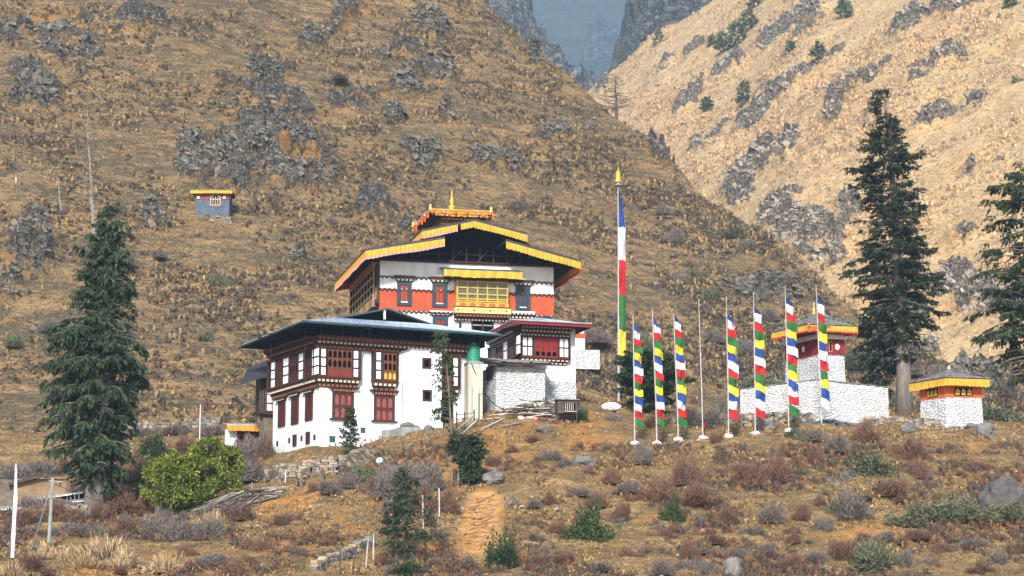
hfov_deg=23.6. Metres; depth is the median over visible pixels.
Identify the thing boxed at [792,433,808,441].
shrub
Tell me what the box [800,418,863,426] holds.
slate pile
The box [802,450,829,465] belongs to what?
shrub
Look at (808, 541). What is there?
shrub
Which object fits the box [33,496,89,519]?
shrub
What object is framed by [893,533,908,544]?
shrub
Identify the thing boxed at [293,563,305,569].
shrub
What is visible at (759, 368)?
prayer flag
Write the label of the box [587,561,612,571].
shrub
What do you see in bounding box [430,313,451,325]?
window
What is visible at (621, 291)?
tall prayer banner
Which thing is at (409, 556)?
shrub
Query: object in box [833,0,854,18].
pine
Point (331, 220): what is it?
hillside bush
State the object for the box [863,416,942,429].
stone wall
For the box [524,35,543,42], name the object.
hillside bush
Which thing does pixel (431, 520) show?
shrub
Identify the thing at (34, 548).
shrub
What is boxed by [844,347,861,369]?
hillside bush
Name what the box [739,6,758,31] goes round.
pine
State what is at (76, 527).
shrub
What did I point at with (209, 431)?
shrub
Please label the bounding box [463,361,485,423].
water tower
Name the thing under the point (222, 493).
shrub
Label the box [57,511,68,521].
shrub
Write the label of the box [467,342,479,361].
water tank
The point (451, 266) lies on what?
temple
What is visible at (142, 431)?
shrub
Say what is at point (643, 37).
pine
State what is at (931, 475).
shrub
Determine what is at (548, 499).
shrub
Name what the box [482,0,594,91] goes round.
pale hill
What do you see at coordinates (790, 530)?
shrub
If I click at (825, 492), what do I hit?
shrub
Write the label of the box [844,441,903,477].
shrub
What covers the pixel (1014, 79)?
pine
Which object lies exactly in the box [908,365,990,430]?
chorten
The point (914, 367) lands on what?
hillside bush
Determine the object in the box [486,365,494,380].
window
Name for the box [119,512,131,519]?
shrub
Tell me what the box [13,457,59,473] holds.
shrub
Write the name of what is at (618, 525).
shrub
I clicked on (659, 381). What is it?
prayer flag
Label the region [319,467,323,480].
fence post
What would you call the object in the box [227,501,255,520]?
shrub
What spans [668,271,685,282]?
hillside bush
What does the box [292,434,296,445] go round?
window
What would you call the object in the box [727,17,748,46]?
shrub
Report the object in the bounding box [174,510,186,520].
shrub
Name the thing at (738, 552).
shrub
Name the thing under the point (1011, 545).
shrub
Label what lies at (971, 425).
boulder
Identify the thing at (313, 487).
shrub
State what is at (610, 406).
whitewashed rock
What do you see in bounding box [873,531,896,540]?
shrub
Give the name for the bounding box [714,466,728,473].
shrub
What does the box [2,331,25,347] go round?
hillside bush
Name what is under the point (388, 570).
shrub
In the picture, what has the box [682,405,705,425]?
shrub
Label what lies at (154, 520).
shrub
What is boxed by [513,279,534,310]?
window
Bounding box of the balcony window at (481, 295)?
[439,267,522,322]
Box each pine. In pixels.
[640,33,647,43]
[652,28,663,47]
[698,96,714,111]
[704,33,716,45]
[711,30,731,53]
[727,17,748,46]
[734,78,750,105]
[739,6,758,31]
[745,0,763,7]
[782,40,795,54]
[808,39,826,64]
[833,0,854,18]
[1001,0,1019,8]
[1010,74,1023,83]
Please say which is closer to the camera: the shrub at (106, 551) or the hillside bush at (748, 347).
the shrub at (106, 551)
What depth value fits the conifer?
130.47 m
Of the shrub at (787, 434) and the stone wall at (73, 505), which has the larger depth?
the shrub at (787, 434)
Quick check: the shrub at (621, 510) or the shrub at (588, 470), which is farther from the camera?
the shrub at (588, 470)
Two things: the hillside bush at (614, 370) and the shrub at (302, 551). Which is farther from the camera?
the hillside bush at (614, 370)
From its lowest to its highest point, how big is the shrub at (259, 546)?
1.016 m
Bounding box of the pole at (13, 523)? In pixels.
[9,462,17,560]
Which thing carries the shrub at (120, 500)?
on the ground at (956, 563)
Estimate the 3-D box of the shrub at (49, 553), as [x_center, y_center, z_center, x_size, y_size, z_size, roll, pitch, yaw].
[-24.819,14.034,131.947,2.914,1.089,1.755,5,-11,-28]
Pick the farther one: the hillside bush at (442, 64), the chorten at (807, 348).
the hillside bush at (442, 64)
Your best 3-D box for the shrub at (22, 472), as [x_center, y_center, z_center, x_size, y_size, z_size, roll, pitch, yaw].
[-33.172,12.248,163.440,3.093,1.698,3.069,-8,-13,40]
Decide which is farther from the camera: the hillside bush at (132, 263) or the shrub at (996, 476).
the hillside bush at (132, 263)
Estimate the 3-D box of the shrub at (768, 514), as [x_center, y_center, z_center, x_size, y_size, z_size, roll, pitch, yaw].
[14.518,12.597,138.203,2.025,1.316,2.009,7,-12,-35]
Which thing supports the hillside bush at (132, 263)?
on the hillside at (46, 270)
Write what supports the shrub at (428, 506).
on the ground at (956, 563)
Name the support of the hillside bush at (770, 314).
on the hillside at (46, 270)
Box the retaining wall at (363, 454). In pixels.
[263,446,373,482]
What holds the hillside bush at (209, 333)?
on the hillside at (46, 270)
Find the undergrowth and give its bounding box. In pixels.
[0,439,1023,575]
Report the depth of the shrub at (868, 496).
143.06 m
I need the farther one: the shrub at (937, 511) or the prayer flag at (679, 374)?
the prayer flag at (679, 374)
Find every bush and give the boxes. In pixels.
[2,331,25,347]
[36,315,59,332]
[123,251,139,266]
[138,435,245,512]
[150,249,169,259]
[170,312,188,317]
[192,330,215,341]
[207,270,230,286]
[247,311,262,320]
[280,292,297,298]
[325,216,337,224]
[329,71,350,82]
[430,61,446,69]
[443,431,488,487]
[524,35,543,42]
[584,327,615,344]
[604,362,622,375]
[606,309,629,320]
[629,325,654,350]
[653,202,671,215]
[663,226,684,242]
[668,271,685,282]
[681,269,707,277]
[700,285,719,298]
[704,329,725,342]
[711,222,750,237]
[733,236,757,250]
[736,337,765,353]
[739,370,783,388]
[756,286,771,299]
[760,306,780,320]
[779,365,785,382]
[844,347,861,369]
[910,356,927,376]
[923,362,950,375]
[982,404,1023,421]
[991,377,1023,396]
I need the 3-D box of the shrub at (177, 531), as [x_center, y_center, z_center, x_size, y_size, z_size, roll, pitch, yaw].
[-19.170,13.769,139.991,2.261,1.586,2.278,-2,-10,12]
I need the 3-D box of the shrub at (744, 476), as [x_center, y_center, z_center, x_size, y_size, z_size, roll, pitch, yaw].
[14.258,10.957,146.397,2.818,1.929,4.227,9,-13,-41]
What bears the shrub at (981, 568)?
on the ground at (956, 563)
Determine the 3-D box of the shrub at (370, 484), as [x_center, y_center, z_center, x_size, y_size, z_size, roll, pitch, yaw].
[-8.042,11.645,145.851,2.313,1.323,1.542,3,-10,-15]
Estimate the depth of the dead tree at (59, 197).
249.12 m
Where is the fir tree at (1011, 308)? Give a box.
[963,158,1023,389]
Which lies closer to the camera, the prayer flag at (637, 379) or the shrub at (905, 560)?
the shrub at (905, 560)
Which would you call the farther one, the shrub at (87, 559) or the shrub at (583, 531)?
the shrub at (583, 531)
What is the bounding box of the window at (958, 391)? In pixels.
[954,387,972,395]
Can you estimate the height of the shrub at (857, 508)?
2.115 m
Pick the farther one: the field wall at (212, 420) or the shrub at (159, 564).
the field wall at (212, 420)
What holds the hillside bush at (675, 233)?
on the hillside at (46, 270)
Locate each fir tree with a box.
[837,82,952,414]
[849,298,895,397]
[963,158,1023,389]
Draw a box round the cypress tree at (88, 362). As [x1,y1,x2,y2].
[30,203,152,517]
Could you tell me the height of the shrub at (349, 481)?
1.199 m
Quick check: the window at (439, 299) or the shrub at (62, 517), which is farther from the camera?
the window at (439, 299)
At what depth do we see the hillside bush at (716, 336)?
248.02 m
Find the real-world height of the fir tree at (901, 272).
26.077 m
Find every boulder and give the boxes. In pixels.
[400,422,418,428]
[422,424,433,432]
[480,470,505,484]
[504,497,517,507]
[535,423,552,434]
[572,456,595,466]
[723,557,740,575]
[756,419,775,429]
[900,422,914,434]
[964,423,977,429]
[976,422,993,438]
[978,476,1023,509]
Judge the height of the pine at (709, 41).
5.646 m
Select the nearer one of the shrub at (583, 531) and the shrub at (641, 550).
the shrub at (641, 550)
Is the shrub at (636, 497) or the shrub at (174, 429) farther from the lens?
the shrub at (174, 429)
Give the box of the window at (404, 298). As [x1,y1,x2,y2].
[394,275,415,305]
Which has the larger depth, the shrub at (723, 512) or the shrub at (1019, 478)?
the shrub at (1019, 478)
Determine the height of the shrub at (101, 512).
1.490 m
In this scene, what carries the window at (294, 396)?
in the residence building at (315, 378)
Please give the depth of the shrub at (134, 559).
130.68 m
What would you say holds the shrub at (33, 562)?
on the ground at (956, 563)
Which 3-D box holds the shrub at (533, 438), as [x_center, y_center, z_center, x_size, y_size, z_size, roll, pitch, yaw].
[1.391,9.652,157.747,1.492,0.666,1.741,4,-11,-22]
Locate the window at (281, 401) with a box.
[273,396,286,427]
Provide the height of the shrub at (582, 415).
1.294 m
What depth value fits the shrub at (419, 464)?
150.32 m
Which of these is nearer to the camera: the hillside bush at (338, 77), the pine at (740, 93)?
the hillside bush at (338, 77)
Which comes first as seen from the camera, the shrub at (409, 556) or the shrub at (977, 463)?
the shrub at (409, 556)
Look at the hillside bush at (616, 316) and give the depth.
249.10 m
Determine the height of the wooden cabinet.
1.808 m
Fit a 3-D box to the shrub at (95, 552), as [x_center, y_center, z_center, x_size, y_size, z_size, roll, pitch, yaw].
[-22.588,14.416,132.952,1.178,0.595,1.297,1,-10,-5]
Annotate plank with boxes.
[482,417,504,429]
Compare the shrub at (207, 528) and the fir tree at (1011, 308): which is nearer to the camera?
the shrub at (207, 528)
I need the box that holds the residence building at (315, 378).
[238,308,501,453]
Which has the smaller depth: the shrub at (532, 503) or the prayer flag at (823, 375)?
the shrub at (532, 503)
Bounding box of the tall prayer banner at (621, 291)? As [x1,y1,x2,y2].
[613,168,625,400]
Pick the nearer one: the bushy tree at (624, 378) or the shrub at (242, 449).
the shrub at (242, 449)
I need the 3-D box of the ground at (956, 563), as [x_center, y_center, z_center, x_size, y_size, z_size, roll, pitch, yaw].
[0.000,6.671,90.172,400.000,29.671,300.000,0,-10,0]
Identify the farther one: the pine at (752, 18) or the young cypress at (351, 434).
the pine at (752, 18)
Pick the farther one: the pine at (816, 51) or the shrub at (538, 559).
the pine at (816, 51)
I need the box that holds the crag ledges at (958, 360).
[0,0,1020,420]
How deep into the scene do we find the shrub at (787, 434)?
159.46 m
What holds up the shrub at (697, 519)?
on the ground at (956, 563)
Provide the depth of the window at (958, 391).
167.92 m
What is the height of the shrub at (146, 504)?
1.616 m
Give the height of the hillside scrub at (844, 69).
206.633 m
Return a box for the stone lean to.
[480,357,552,411]
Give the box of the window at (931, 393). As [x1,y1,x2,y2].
[926,388,937,397]
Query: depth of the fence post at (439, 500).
140.14 m
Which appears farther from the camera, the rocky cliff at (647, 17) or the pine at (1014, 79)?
the rocky cliff at (647, 17)
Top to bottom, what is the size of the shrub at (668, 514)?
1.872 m
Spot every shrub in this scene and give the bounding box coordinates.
[0,461,39,479]
[0,557,32,575]
[4,506,34,525]
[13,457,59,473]
[14,551,56,572]
[17,493,49,508]
[17,527,36,531]
[23,539,64,558]
[29,543,44,552]
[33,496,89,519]
[39,567,54,575]
[47,525,60,535]
[52,544,80,562]
[53,454,69,470]
[56,520,102,536]
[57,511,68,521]
[69,548,107,568]
[71,529,140,559]
[88,497,119,521]
[88,550,103,559]
[102,546,152,567]
[105,488,140,513]
[112,517,141,533]
[112,564,128,573]
[114,448,141,463]
[117,461,153,482]
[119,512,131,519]
[119,531,128,538]
[125,426,159,435]
[128,495,154,515]
[130,478,157,499]
[130,556,142,566]
[131,427,167,454]
[136,504,180,534]
[139,550,187,572]
[143,439,171,462]
[155,516,191,541]
[158,422,193,434]
[169,431,196,452]
[170,542,198,557]
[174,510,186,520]
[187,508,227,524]
[189,515,226,539]
[191,423,224,437]
[192,550,235,566]
[202,486,243,512]
[216,434,256,468]
[216,554,252,575]
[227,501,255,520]
[237,455,264,482]
[242,539,277,551]
[243,430,278,458]
[250,431,275,459]
[263,461,283,480]
[268,513,295,525]
[277,520,289,525]
[288,545,308,554]
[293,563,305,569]
[295,511,303,519]
[303,480,319,494]
[316,479,344,493]
[330,469,363,488]
[345,462,380,482]
[356,474,378,493]
[364,461,413,497]
[377,493,398,512]
[380,563,398,575]
[384,461,425,472]
[387,560,427,575]
[388,460,432,493]
[398,479,445,513]
[401,552,419,561]
[419,517,435,524]
[420,458,447,489]
[432,487,464,513]
[463,554,478,566]
[483,456,502,465]
[483,521,520,569]
[503,442,521,453]
[522,435,542,442]
[525,498,542,507]
[526,532,538,538]
[527,553,550,566]
[528,448,562,462]
[538,544,551,553]
[540,489,559,504]
[545,518,568,533]
[554,456,578,468]
[554,551,574,562]
[557,498,614,542]
[565,486,597,496]
[572,406,588,421]
[581,465,597,474]
[582,489,608,506]
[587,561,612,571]
[597,467,622,483]
[603,412,627,420]
[604,500,631,521]
[609,480,640,493]
[611,517,623,522]
[613,546,646,557]
[614,522,623,528]
[630,493,640,500]
[631,440,654,463]
[636,471,682,500]
[637,547,653,553]
[641,410,665,426]
[644,547,652,553]
[646,554,679,575]
[657,493,685,522]
[658,525,679,537]
[664,412,680,423]
[667,446,709,485]
[669,524,678,532]
[676,480,725,504]
[676,557,722,572]
[677,533,705,559]
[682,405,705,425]
[689,514,708,524]
[696,405,730,426]
[699,546,710,553]
[709,432,725,443]
[709,531,727,544]
[713,503,740,522]
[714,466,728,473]
[715,390,733,417]
[724,456,769,487]
[724,547,751,557]
[732,525,775,537]
[744,540,758,545]
[753,541,778,554]
[755,501,789,522]
[756,550,764,558]
[759,450,795,480]
[762,552,810,570]
[773,439,791,457]
[779,528,801,543]
[782,525,803,532]
[783,424,799,437]
[790,501,812,519]
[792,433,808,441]
[793,427,831,440]
[794,468,808,474]
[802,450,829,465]
[804,539,814,543]
[804,549,829,562]
[810,513,835,531]
[812,494,822,501]
[812,498,827,506]
[819,490,831,495]
[819,496,850,515]
[820,434,851,452]
[825,535,858,559]
[830,484,876,518]
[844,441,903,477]
[847,529,899,572]
[848,416,881,441]
[854,532,873,539]
[859,494,872,499]
[871,474,911,496]
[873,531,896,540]
[880,505,929,526]
[884,434,934,459]
[887,549,921,569]
[892,493,906,501]
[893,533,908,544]
[903,454,933,477]
[904,527,930,539]
[908,492,966,521]
[922,557,939,564]
[925,472,935,478]
[930,540,958,553]
[933,448,947,453]
[933,493,1008,521]
[949,537,986,548]
[962,557,999,574]
[968,460,988,469]
[978,549,1008,565]
[992,472,1000,478]
[997,540,1023,554]
[998,499,1023,521]
[1014,473,1022,481]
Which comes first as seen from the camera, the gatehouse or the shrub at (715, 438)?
the shrub at (715, 438)
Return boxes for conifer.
[376,463,442,560]
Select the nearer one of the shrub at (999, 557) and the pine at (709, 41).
the shrub at (999, 557)
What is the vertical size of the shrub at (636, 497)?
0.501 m
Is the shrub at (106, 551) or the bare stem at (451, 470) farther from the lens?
the bare stem at (451, 470)
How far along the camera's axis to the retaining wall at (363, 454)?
152.65 m
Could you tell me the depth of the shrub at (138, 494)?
154.50 m
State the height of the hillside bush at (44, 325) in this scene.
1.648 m
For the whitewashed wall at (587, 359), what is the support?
on the hillside at (46, 270)
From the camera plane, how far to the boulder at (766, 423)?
162.85 m
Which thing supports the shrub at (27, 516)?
on the ground at (956, 563)
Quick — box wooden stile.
[456,410,476,433]
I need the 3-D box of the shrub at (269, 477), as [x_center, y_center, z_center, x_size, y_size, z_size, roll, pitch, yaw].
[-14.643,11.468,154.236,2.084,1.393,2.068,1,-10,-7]
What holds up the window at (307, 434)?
in the residence building at (315, 378)
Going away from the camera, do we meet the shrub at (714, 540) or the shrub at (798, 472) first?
the shrub at (714, 540)
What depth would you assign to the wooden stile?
160.84 m
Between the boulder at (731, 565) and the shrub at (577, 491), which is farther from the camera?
the shrub at (577, 491)
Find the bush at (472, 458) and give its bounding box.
[443,431,488,487]
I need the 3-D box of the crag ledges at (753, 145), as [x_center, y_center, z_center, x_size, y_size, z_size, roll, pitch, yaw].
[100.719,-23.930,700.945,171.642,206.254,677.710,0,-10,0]
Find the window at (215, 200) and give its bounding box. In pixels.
[210,193,220,205]
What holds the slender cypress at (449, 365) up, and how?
on the ground at (956, 563)
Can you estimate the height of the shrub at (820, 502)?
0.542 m
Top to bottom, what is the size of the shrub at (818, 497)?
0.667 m
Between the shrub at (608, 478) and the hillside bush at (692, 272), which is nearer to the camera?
the shrub at (608, 478)
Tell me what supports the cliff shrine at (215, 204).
on the hillside at (46, 270)
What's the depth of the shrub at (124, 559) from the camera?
130.61 m
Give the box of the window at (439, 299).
[429,276,451,307]
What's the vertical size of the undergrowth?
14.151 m
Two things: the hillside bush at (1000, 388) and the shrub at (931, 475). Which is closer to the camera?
the shrub at (931, 475)
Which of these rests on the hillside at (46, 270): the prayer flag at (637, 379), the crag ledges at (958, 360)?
the crag ledges at (958, 360)
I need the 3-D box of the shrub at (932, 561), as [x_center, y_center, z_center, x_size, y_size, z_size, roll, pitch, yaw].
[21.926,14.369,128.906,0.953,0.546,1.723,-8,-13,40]
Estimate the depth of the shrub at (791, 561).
127.61 m
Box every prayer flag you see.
[630,319,643,447]
[652,308,664,448]
[673,313,687,444]
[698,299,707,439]
[724,296,738,438]
[750,292,765,434]
[784,289,799,431]
[816,288,829,424]
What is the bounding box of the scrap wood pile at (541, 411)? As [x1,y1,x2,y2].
[479,397,572,419]
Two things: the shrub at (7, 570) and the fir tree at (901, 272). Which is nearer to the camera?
the shrub at (7, 570)
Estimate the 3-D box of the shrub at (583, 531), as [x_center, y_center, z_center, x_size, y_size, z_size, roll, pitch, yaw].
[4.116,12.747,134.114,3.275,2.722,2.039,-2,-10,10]
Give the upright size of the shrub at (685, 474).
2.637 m
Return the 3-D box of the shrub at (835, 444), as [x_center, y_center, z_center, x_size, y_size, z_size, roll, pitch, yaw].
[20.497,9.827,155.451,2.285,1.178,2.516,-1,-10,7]
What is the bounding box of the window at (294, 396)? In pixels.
[286,391,300,424]
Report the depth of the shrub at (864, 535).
134.36 m
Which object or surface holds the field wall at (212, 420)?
on the ground at (956, 563)
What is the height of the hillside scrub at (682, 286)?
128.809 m
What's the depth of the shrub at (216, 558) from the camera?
130.32 m
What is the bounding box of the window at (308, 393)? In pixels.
[300,388,314,420]
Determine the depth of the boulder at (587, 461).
150.53 m
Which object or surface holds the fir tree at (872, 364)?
on the ground at (956, 563)
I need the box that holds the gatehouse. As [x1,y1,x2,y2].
[225,423,259,446]
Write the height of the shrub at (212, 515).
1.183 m
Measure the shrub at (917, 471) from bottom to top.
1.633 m
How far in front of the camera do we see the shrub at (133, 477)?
162.48 m
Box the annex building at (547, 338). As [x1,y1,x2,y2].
[486,316,591,402]
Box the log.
[493,421,525,428]
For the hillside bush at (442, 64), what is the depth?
318.10 m
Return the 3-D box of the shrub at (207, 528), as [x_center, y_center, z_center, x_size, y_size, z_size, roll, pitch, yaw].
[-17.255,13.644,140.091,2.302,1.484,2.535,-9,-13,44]
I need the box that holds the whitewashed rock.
[601,402,620,410]
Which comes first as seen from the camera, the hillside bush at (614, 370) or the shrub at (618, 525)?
the shrub at (618, 525)
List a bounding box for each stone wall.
[53,498,112,519]
[309,535,377,570]
[669,411,815,426]
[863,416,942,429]
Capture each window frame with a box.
[328,386,359,420]
[369,389,398,422]
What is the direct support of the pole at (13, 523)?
on the ground at (956, 563)
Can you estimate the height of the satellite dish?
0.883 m
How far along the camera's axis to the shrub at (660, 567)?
126.56 m
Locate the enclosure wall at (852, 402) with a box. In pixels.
[739,379,888,425]
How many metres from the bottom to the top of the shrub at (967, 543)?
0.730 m
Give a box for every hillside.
[0,0,1023,433]
[587,0,1023,362]
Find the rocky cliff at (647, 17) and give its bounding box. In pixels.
[608,0,711,73]
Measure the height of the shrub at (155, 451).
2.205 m
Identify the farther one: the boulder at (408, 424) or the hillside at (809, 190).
the hillside at (809, 190)
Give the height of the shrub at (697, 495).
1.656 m
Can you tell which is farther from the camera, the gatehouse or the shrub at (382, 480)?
the gatehouse
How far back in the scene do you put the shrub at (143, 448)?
178.71 m
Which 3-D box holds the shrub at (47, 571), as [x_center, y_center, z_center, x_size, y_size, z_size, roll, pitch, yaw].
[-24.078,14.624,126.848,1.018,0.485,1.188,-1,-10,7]
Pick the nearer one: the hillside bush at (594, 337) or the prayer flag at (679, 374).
the prayer flag at (679, 374)
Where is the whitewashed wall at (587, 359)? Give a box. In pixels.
[575,350,599,369]
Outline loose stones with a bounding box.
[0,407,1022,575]
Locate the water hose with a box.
[471,363,504,409]
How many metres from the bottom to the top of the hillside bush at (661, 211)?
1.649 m
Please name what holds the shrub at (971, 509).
on the ground at (956, 563)
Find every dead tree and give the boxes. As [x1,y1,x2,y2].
[54,177,65,214]
[72,104,105,241]
[491,0,508,41]
[588,75,633,120]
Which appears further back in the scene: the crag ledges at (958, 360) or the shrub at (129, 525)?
the crag ledges at (958, 360)
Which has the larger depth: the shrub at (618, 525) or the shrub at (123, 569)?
the shrub at (618, 525)
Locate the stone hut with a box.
[0,469,84,512]
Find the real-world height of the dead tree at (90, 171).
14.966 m
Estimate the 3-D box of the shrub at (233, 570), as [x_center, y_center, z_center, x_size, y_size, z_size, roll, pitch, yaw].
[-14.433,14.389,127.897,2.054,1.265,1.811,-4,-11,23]
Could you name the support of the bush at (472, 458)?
on the ground at (956, 563)
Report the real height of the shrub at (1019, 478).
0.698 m
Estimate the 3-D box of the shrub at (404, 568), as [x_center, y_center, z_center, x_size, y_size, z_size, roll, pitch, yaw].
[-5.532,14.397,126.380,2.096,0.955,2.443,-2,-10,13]
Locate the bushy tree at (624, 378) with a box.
[607,348,697,413]
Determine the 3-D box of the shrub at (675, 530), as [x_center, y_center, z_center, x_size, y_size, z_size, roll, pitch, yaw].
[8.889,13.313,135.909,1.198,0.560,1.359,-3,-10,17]
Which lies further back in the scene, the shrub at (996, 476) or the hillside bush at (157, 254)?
the hillside bush at (157, 254)
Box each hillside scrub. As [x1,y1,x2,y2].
[0,0,1023,433]
[587,0,1023,358]
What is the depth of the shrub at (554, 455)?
151.82 m
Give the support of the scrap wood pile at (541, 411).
on the ground at (956, 563)
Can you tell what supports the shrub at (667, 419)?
on the ground at (956, 563)
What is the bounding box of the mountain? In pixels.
[532,0,626,83]
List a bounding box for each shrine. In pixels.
[190,189,235,224]
[575,331,584,349]
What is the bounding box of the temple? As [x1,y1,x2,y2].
[334,191,581,369]
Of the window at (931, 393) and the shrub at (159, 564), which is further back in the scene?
the window at (931, 393)
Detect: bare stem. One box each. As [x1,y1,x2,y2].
[448,448,452,485]
[457,427,459,487]
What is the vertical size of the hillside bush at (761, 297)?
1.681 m
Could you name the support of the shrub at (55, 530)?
on the ground at (956, 563)
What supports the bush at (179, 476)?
on the ground at (956, 563)
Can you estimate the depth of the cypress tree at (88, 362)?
149.28 m
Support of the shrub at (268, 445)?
on the ground at (956, 563)
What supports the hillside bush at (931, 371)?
on the hillside at (46, 270)
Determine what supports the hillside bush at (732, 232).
on the hillside at (46, 270)
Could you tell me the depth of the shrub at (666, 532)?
134.40 m
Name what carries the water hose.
attached to the water tower
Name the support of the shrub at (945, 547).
on the ground at (956, 563)
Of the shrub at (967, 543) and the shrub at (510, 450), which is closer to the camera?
the shrub at (967, 543)
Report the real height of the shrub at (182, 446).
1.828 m
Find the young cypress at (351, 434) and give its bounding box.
[338,408,359,454]
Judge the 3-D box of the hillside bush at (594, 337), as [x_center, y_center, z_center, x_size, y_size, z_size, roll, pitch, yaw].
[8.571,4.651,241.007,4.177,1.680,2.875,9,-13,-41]
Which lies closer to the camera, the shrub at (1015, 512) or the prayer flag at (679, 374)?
the shrub at (1015, 512)
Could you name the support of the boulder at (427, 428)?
on the ground at (956, 563)
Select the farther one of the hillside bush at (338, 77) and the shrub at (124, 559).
the hillside bush at (338, 77)
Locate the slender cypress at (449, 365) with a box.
[429,331,460,460]
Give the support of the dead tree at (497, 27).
on the hillside at (46, 270)
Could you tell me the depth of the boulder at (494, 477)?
147.65 m
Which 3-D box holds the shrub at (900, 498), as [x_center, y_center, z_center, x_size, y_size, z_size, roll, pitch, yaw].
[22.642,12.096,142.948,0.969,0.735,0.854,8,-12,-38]
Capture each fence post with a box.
[300,472,302,488]
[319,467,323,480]
[339,549,340,574]
[352,552,355,574]
[438,488,439,516]
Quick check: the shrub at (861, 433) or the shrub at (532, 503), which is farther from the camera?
the shrub at (861, 433)
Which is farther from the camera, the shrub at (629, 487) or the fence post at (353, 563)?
the shrub at (629, 487)
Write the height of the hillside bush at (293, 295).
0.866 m
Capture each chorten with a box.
[770,303,858,382]
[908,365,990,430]
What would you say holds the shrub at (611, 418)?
on the ground at (956, 563)
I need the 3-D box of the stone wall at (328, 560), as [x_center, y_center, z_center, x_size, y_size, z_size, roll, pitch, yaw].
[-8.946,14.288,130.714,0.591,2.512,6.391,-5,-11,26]
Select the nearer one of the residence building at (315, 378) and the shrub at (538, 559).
the shrub at (538, 559)
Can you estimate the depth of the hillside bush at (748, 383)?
234.78 m
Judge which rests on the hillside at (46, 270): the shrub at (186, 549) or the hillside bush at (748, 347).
the hillside bush at (748, 347)
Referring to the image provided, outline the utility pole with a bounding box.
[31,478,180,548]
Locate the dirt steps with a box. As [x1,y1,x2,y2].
[459,493,499,546]
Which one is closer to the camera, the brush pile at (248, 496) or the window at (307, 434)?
the brush pile at (248, 496)
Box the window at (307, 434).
[305,432,309,443]
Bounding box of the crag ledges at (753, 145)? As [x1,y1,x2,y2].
[595,0,1023,353]
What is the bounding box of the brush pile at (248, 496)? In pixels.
[180,486,287,517]
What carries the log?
on the ground at (956, 563)
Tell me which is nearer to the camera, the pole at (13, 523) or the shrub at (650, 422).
the pole at (13, 523)
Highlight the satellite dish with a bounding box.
[376,457,382,466]
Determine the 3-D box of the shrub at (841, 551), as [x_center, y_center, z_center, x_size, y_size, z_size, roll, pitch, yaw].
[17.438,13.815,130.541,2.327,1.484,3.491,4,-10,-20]
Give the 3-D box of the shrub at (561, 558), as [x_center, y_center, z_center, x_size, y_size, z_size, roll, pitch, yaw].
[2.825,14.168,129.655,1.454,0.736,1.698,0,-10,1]
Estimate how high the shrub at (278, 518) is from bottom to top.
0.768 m
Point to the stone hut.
(30, 486)
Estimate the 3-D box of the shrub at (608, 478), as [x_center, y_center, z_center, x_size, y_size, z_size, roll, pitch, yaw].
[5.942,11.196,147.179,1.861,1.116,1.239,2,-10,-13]
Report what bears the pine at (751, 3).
on the hillside at (809, 190)
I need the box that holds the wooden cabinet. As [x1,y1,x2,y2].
[553,398,579,423]
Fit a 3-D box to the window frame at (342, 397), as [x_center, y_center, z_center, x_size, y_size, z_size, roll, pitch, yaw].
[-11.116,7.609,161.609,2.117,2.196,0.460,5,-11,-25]
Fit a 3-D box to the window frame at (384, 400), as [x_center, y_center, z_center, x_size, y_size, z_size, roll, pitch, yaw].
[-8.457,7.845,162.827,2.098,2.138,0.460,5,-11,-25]
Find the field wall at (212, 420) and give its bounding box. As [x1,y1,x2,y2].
[126,416,222,429]
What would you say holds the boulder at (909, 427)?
on the ground at (956, 563)
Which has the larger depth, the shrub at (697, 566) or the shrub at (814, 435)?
the shrub at (814, 435)
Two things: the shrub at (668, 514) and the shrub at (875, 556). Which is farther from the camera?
the shrub at (668, 514)
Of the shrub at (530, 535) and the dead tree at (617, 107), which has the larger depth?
the dead tree at (617, 107)
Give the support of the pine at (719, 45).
on the hillside at (809, 190)
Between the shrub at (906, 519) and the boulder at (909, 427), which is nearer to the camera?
the shrub at (906, 519)
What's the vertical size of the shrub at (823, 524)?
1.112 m
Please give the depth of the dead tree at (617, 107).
324.92 m
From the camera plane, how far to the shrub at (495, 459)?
152.02 m
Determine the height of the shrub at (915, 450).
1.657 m
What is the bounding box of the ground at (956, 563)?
[0,396,1023,575]
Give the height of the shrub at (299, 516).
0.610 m
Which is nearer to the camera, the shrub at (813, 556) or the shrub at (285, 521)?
the shrub at (813, 556)
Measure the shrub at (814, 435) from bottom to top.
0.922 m
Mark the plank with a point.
(493, 423)
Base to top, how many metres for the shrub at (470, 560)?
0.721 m
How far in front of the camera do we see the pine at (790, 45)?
648.04 m
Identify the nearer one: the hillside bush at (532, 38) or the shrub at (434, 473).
the shrub at (434, 473)
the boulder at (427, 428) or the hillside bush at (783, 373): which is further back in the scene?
the hillside bush at (783, 373)

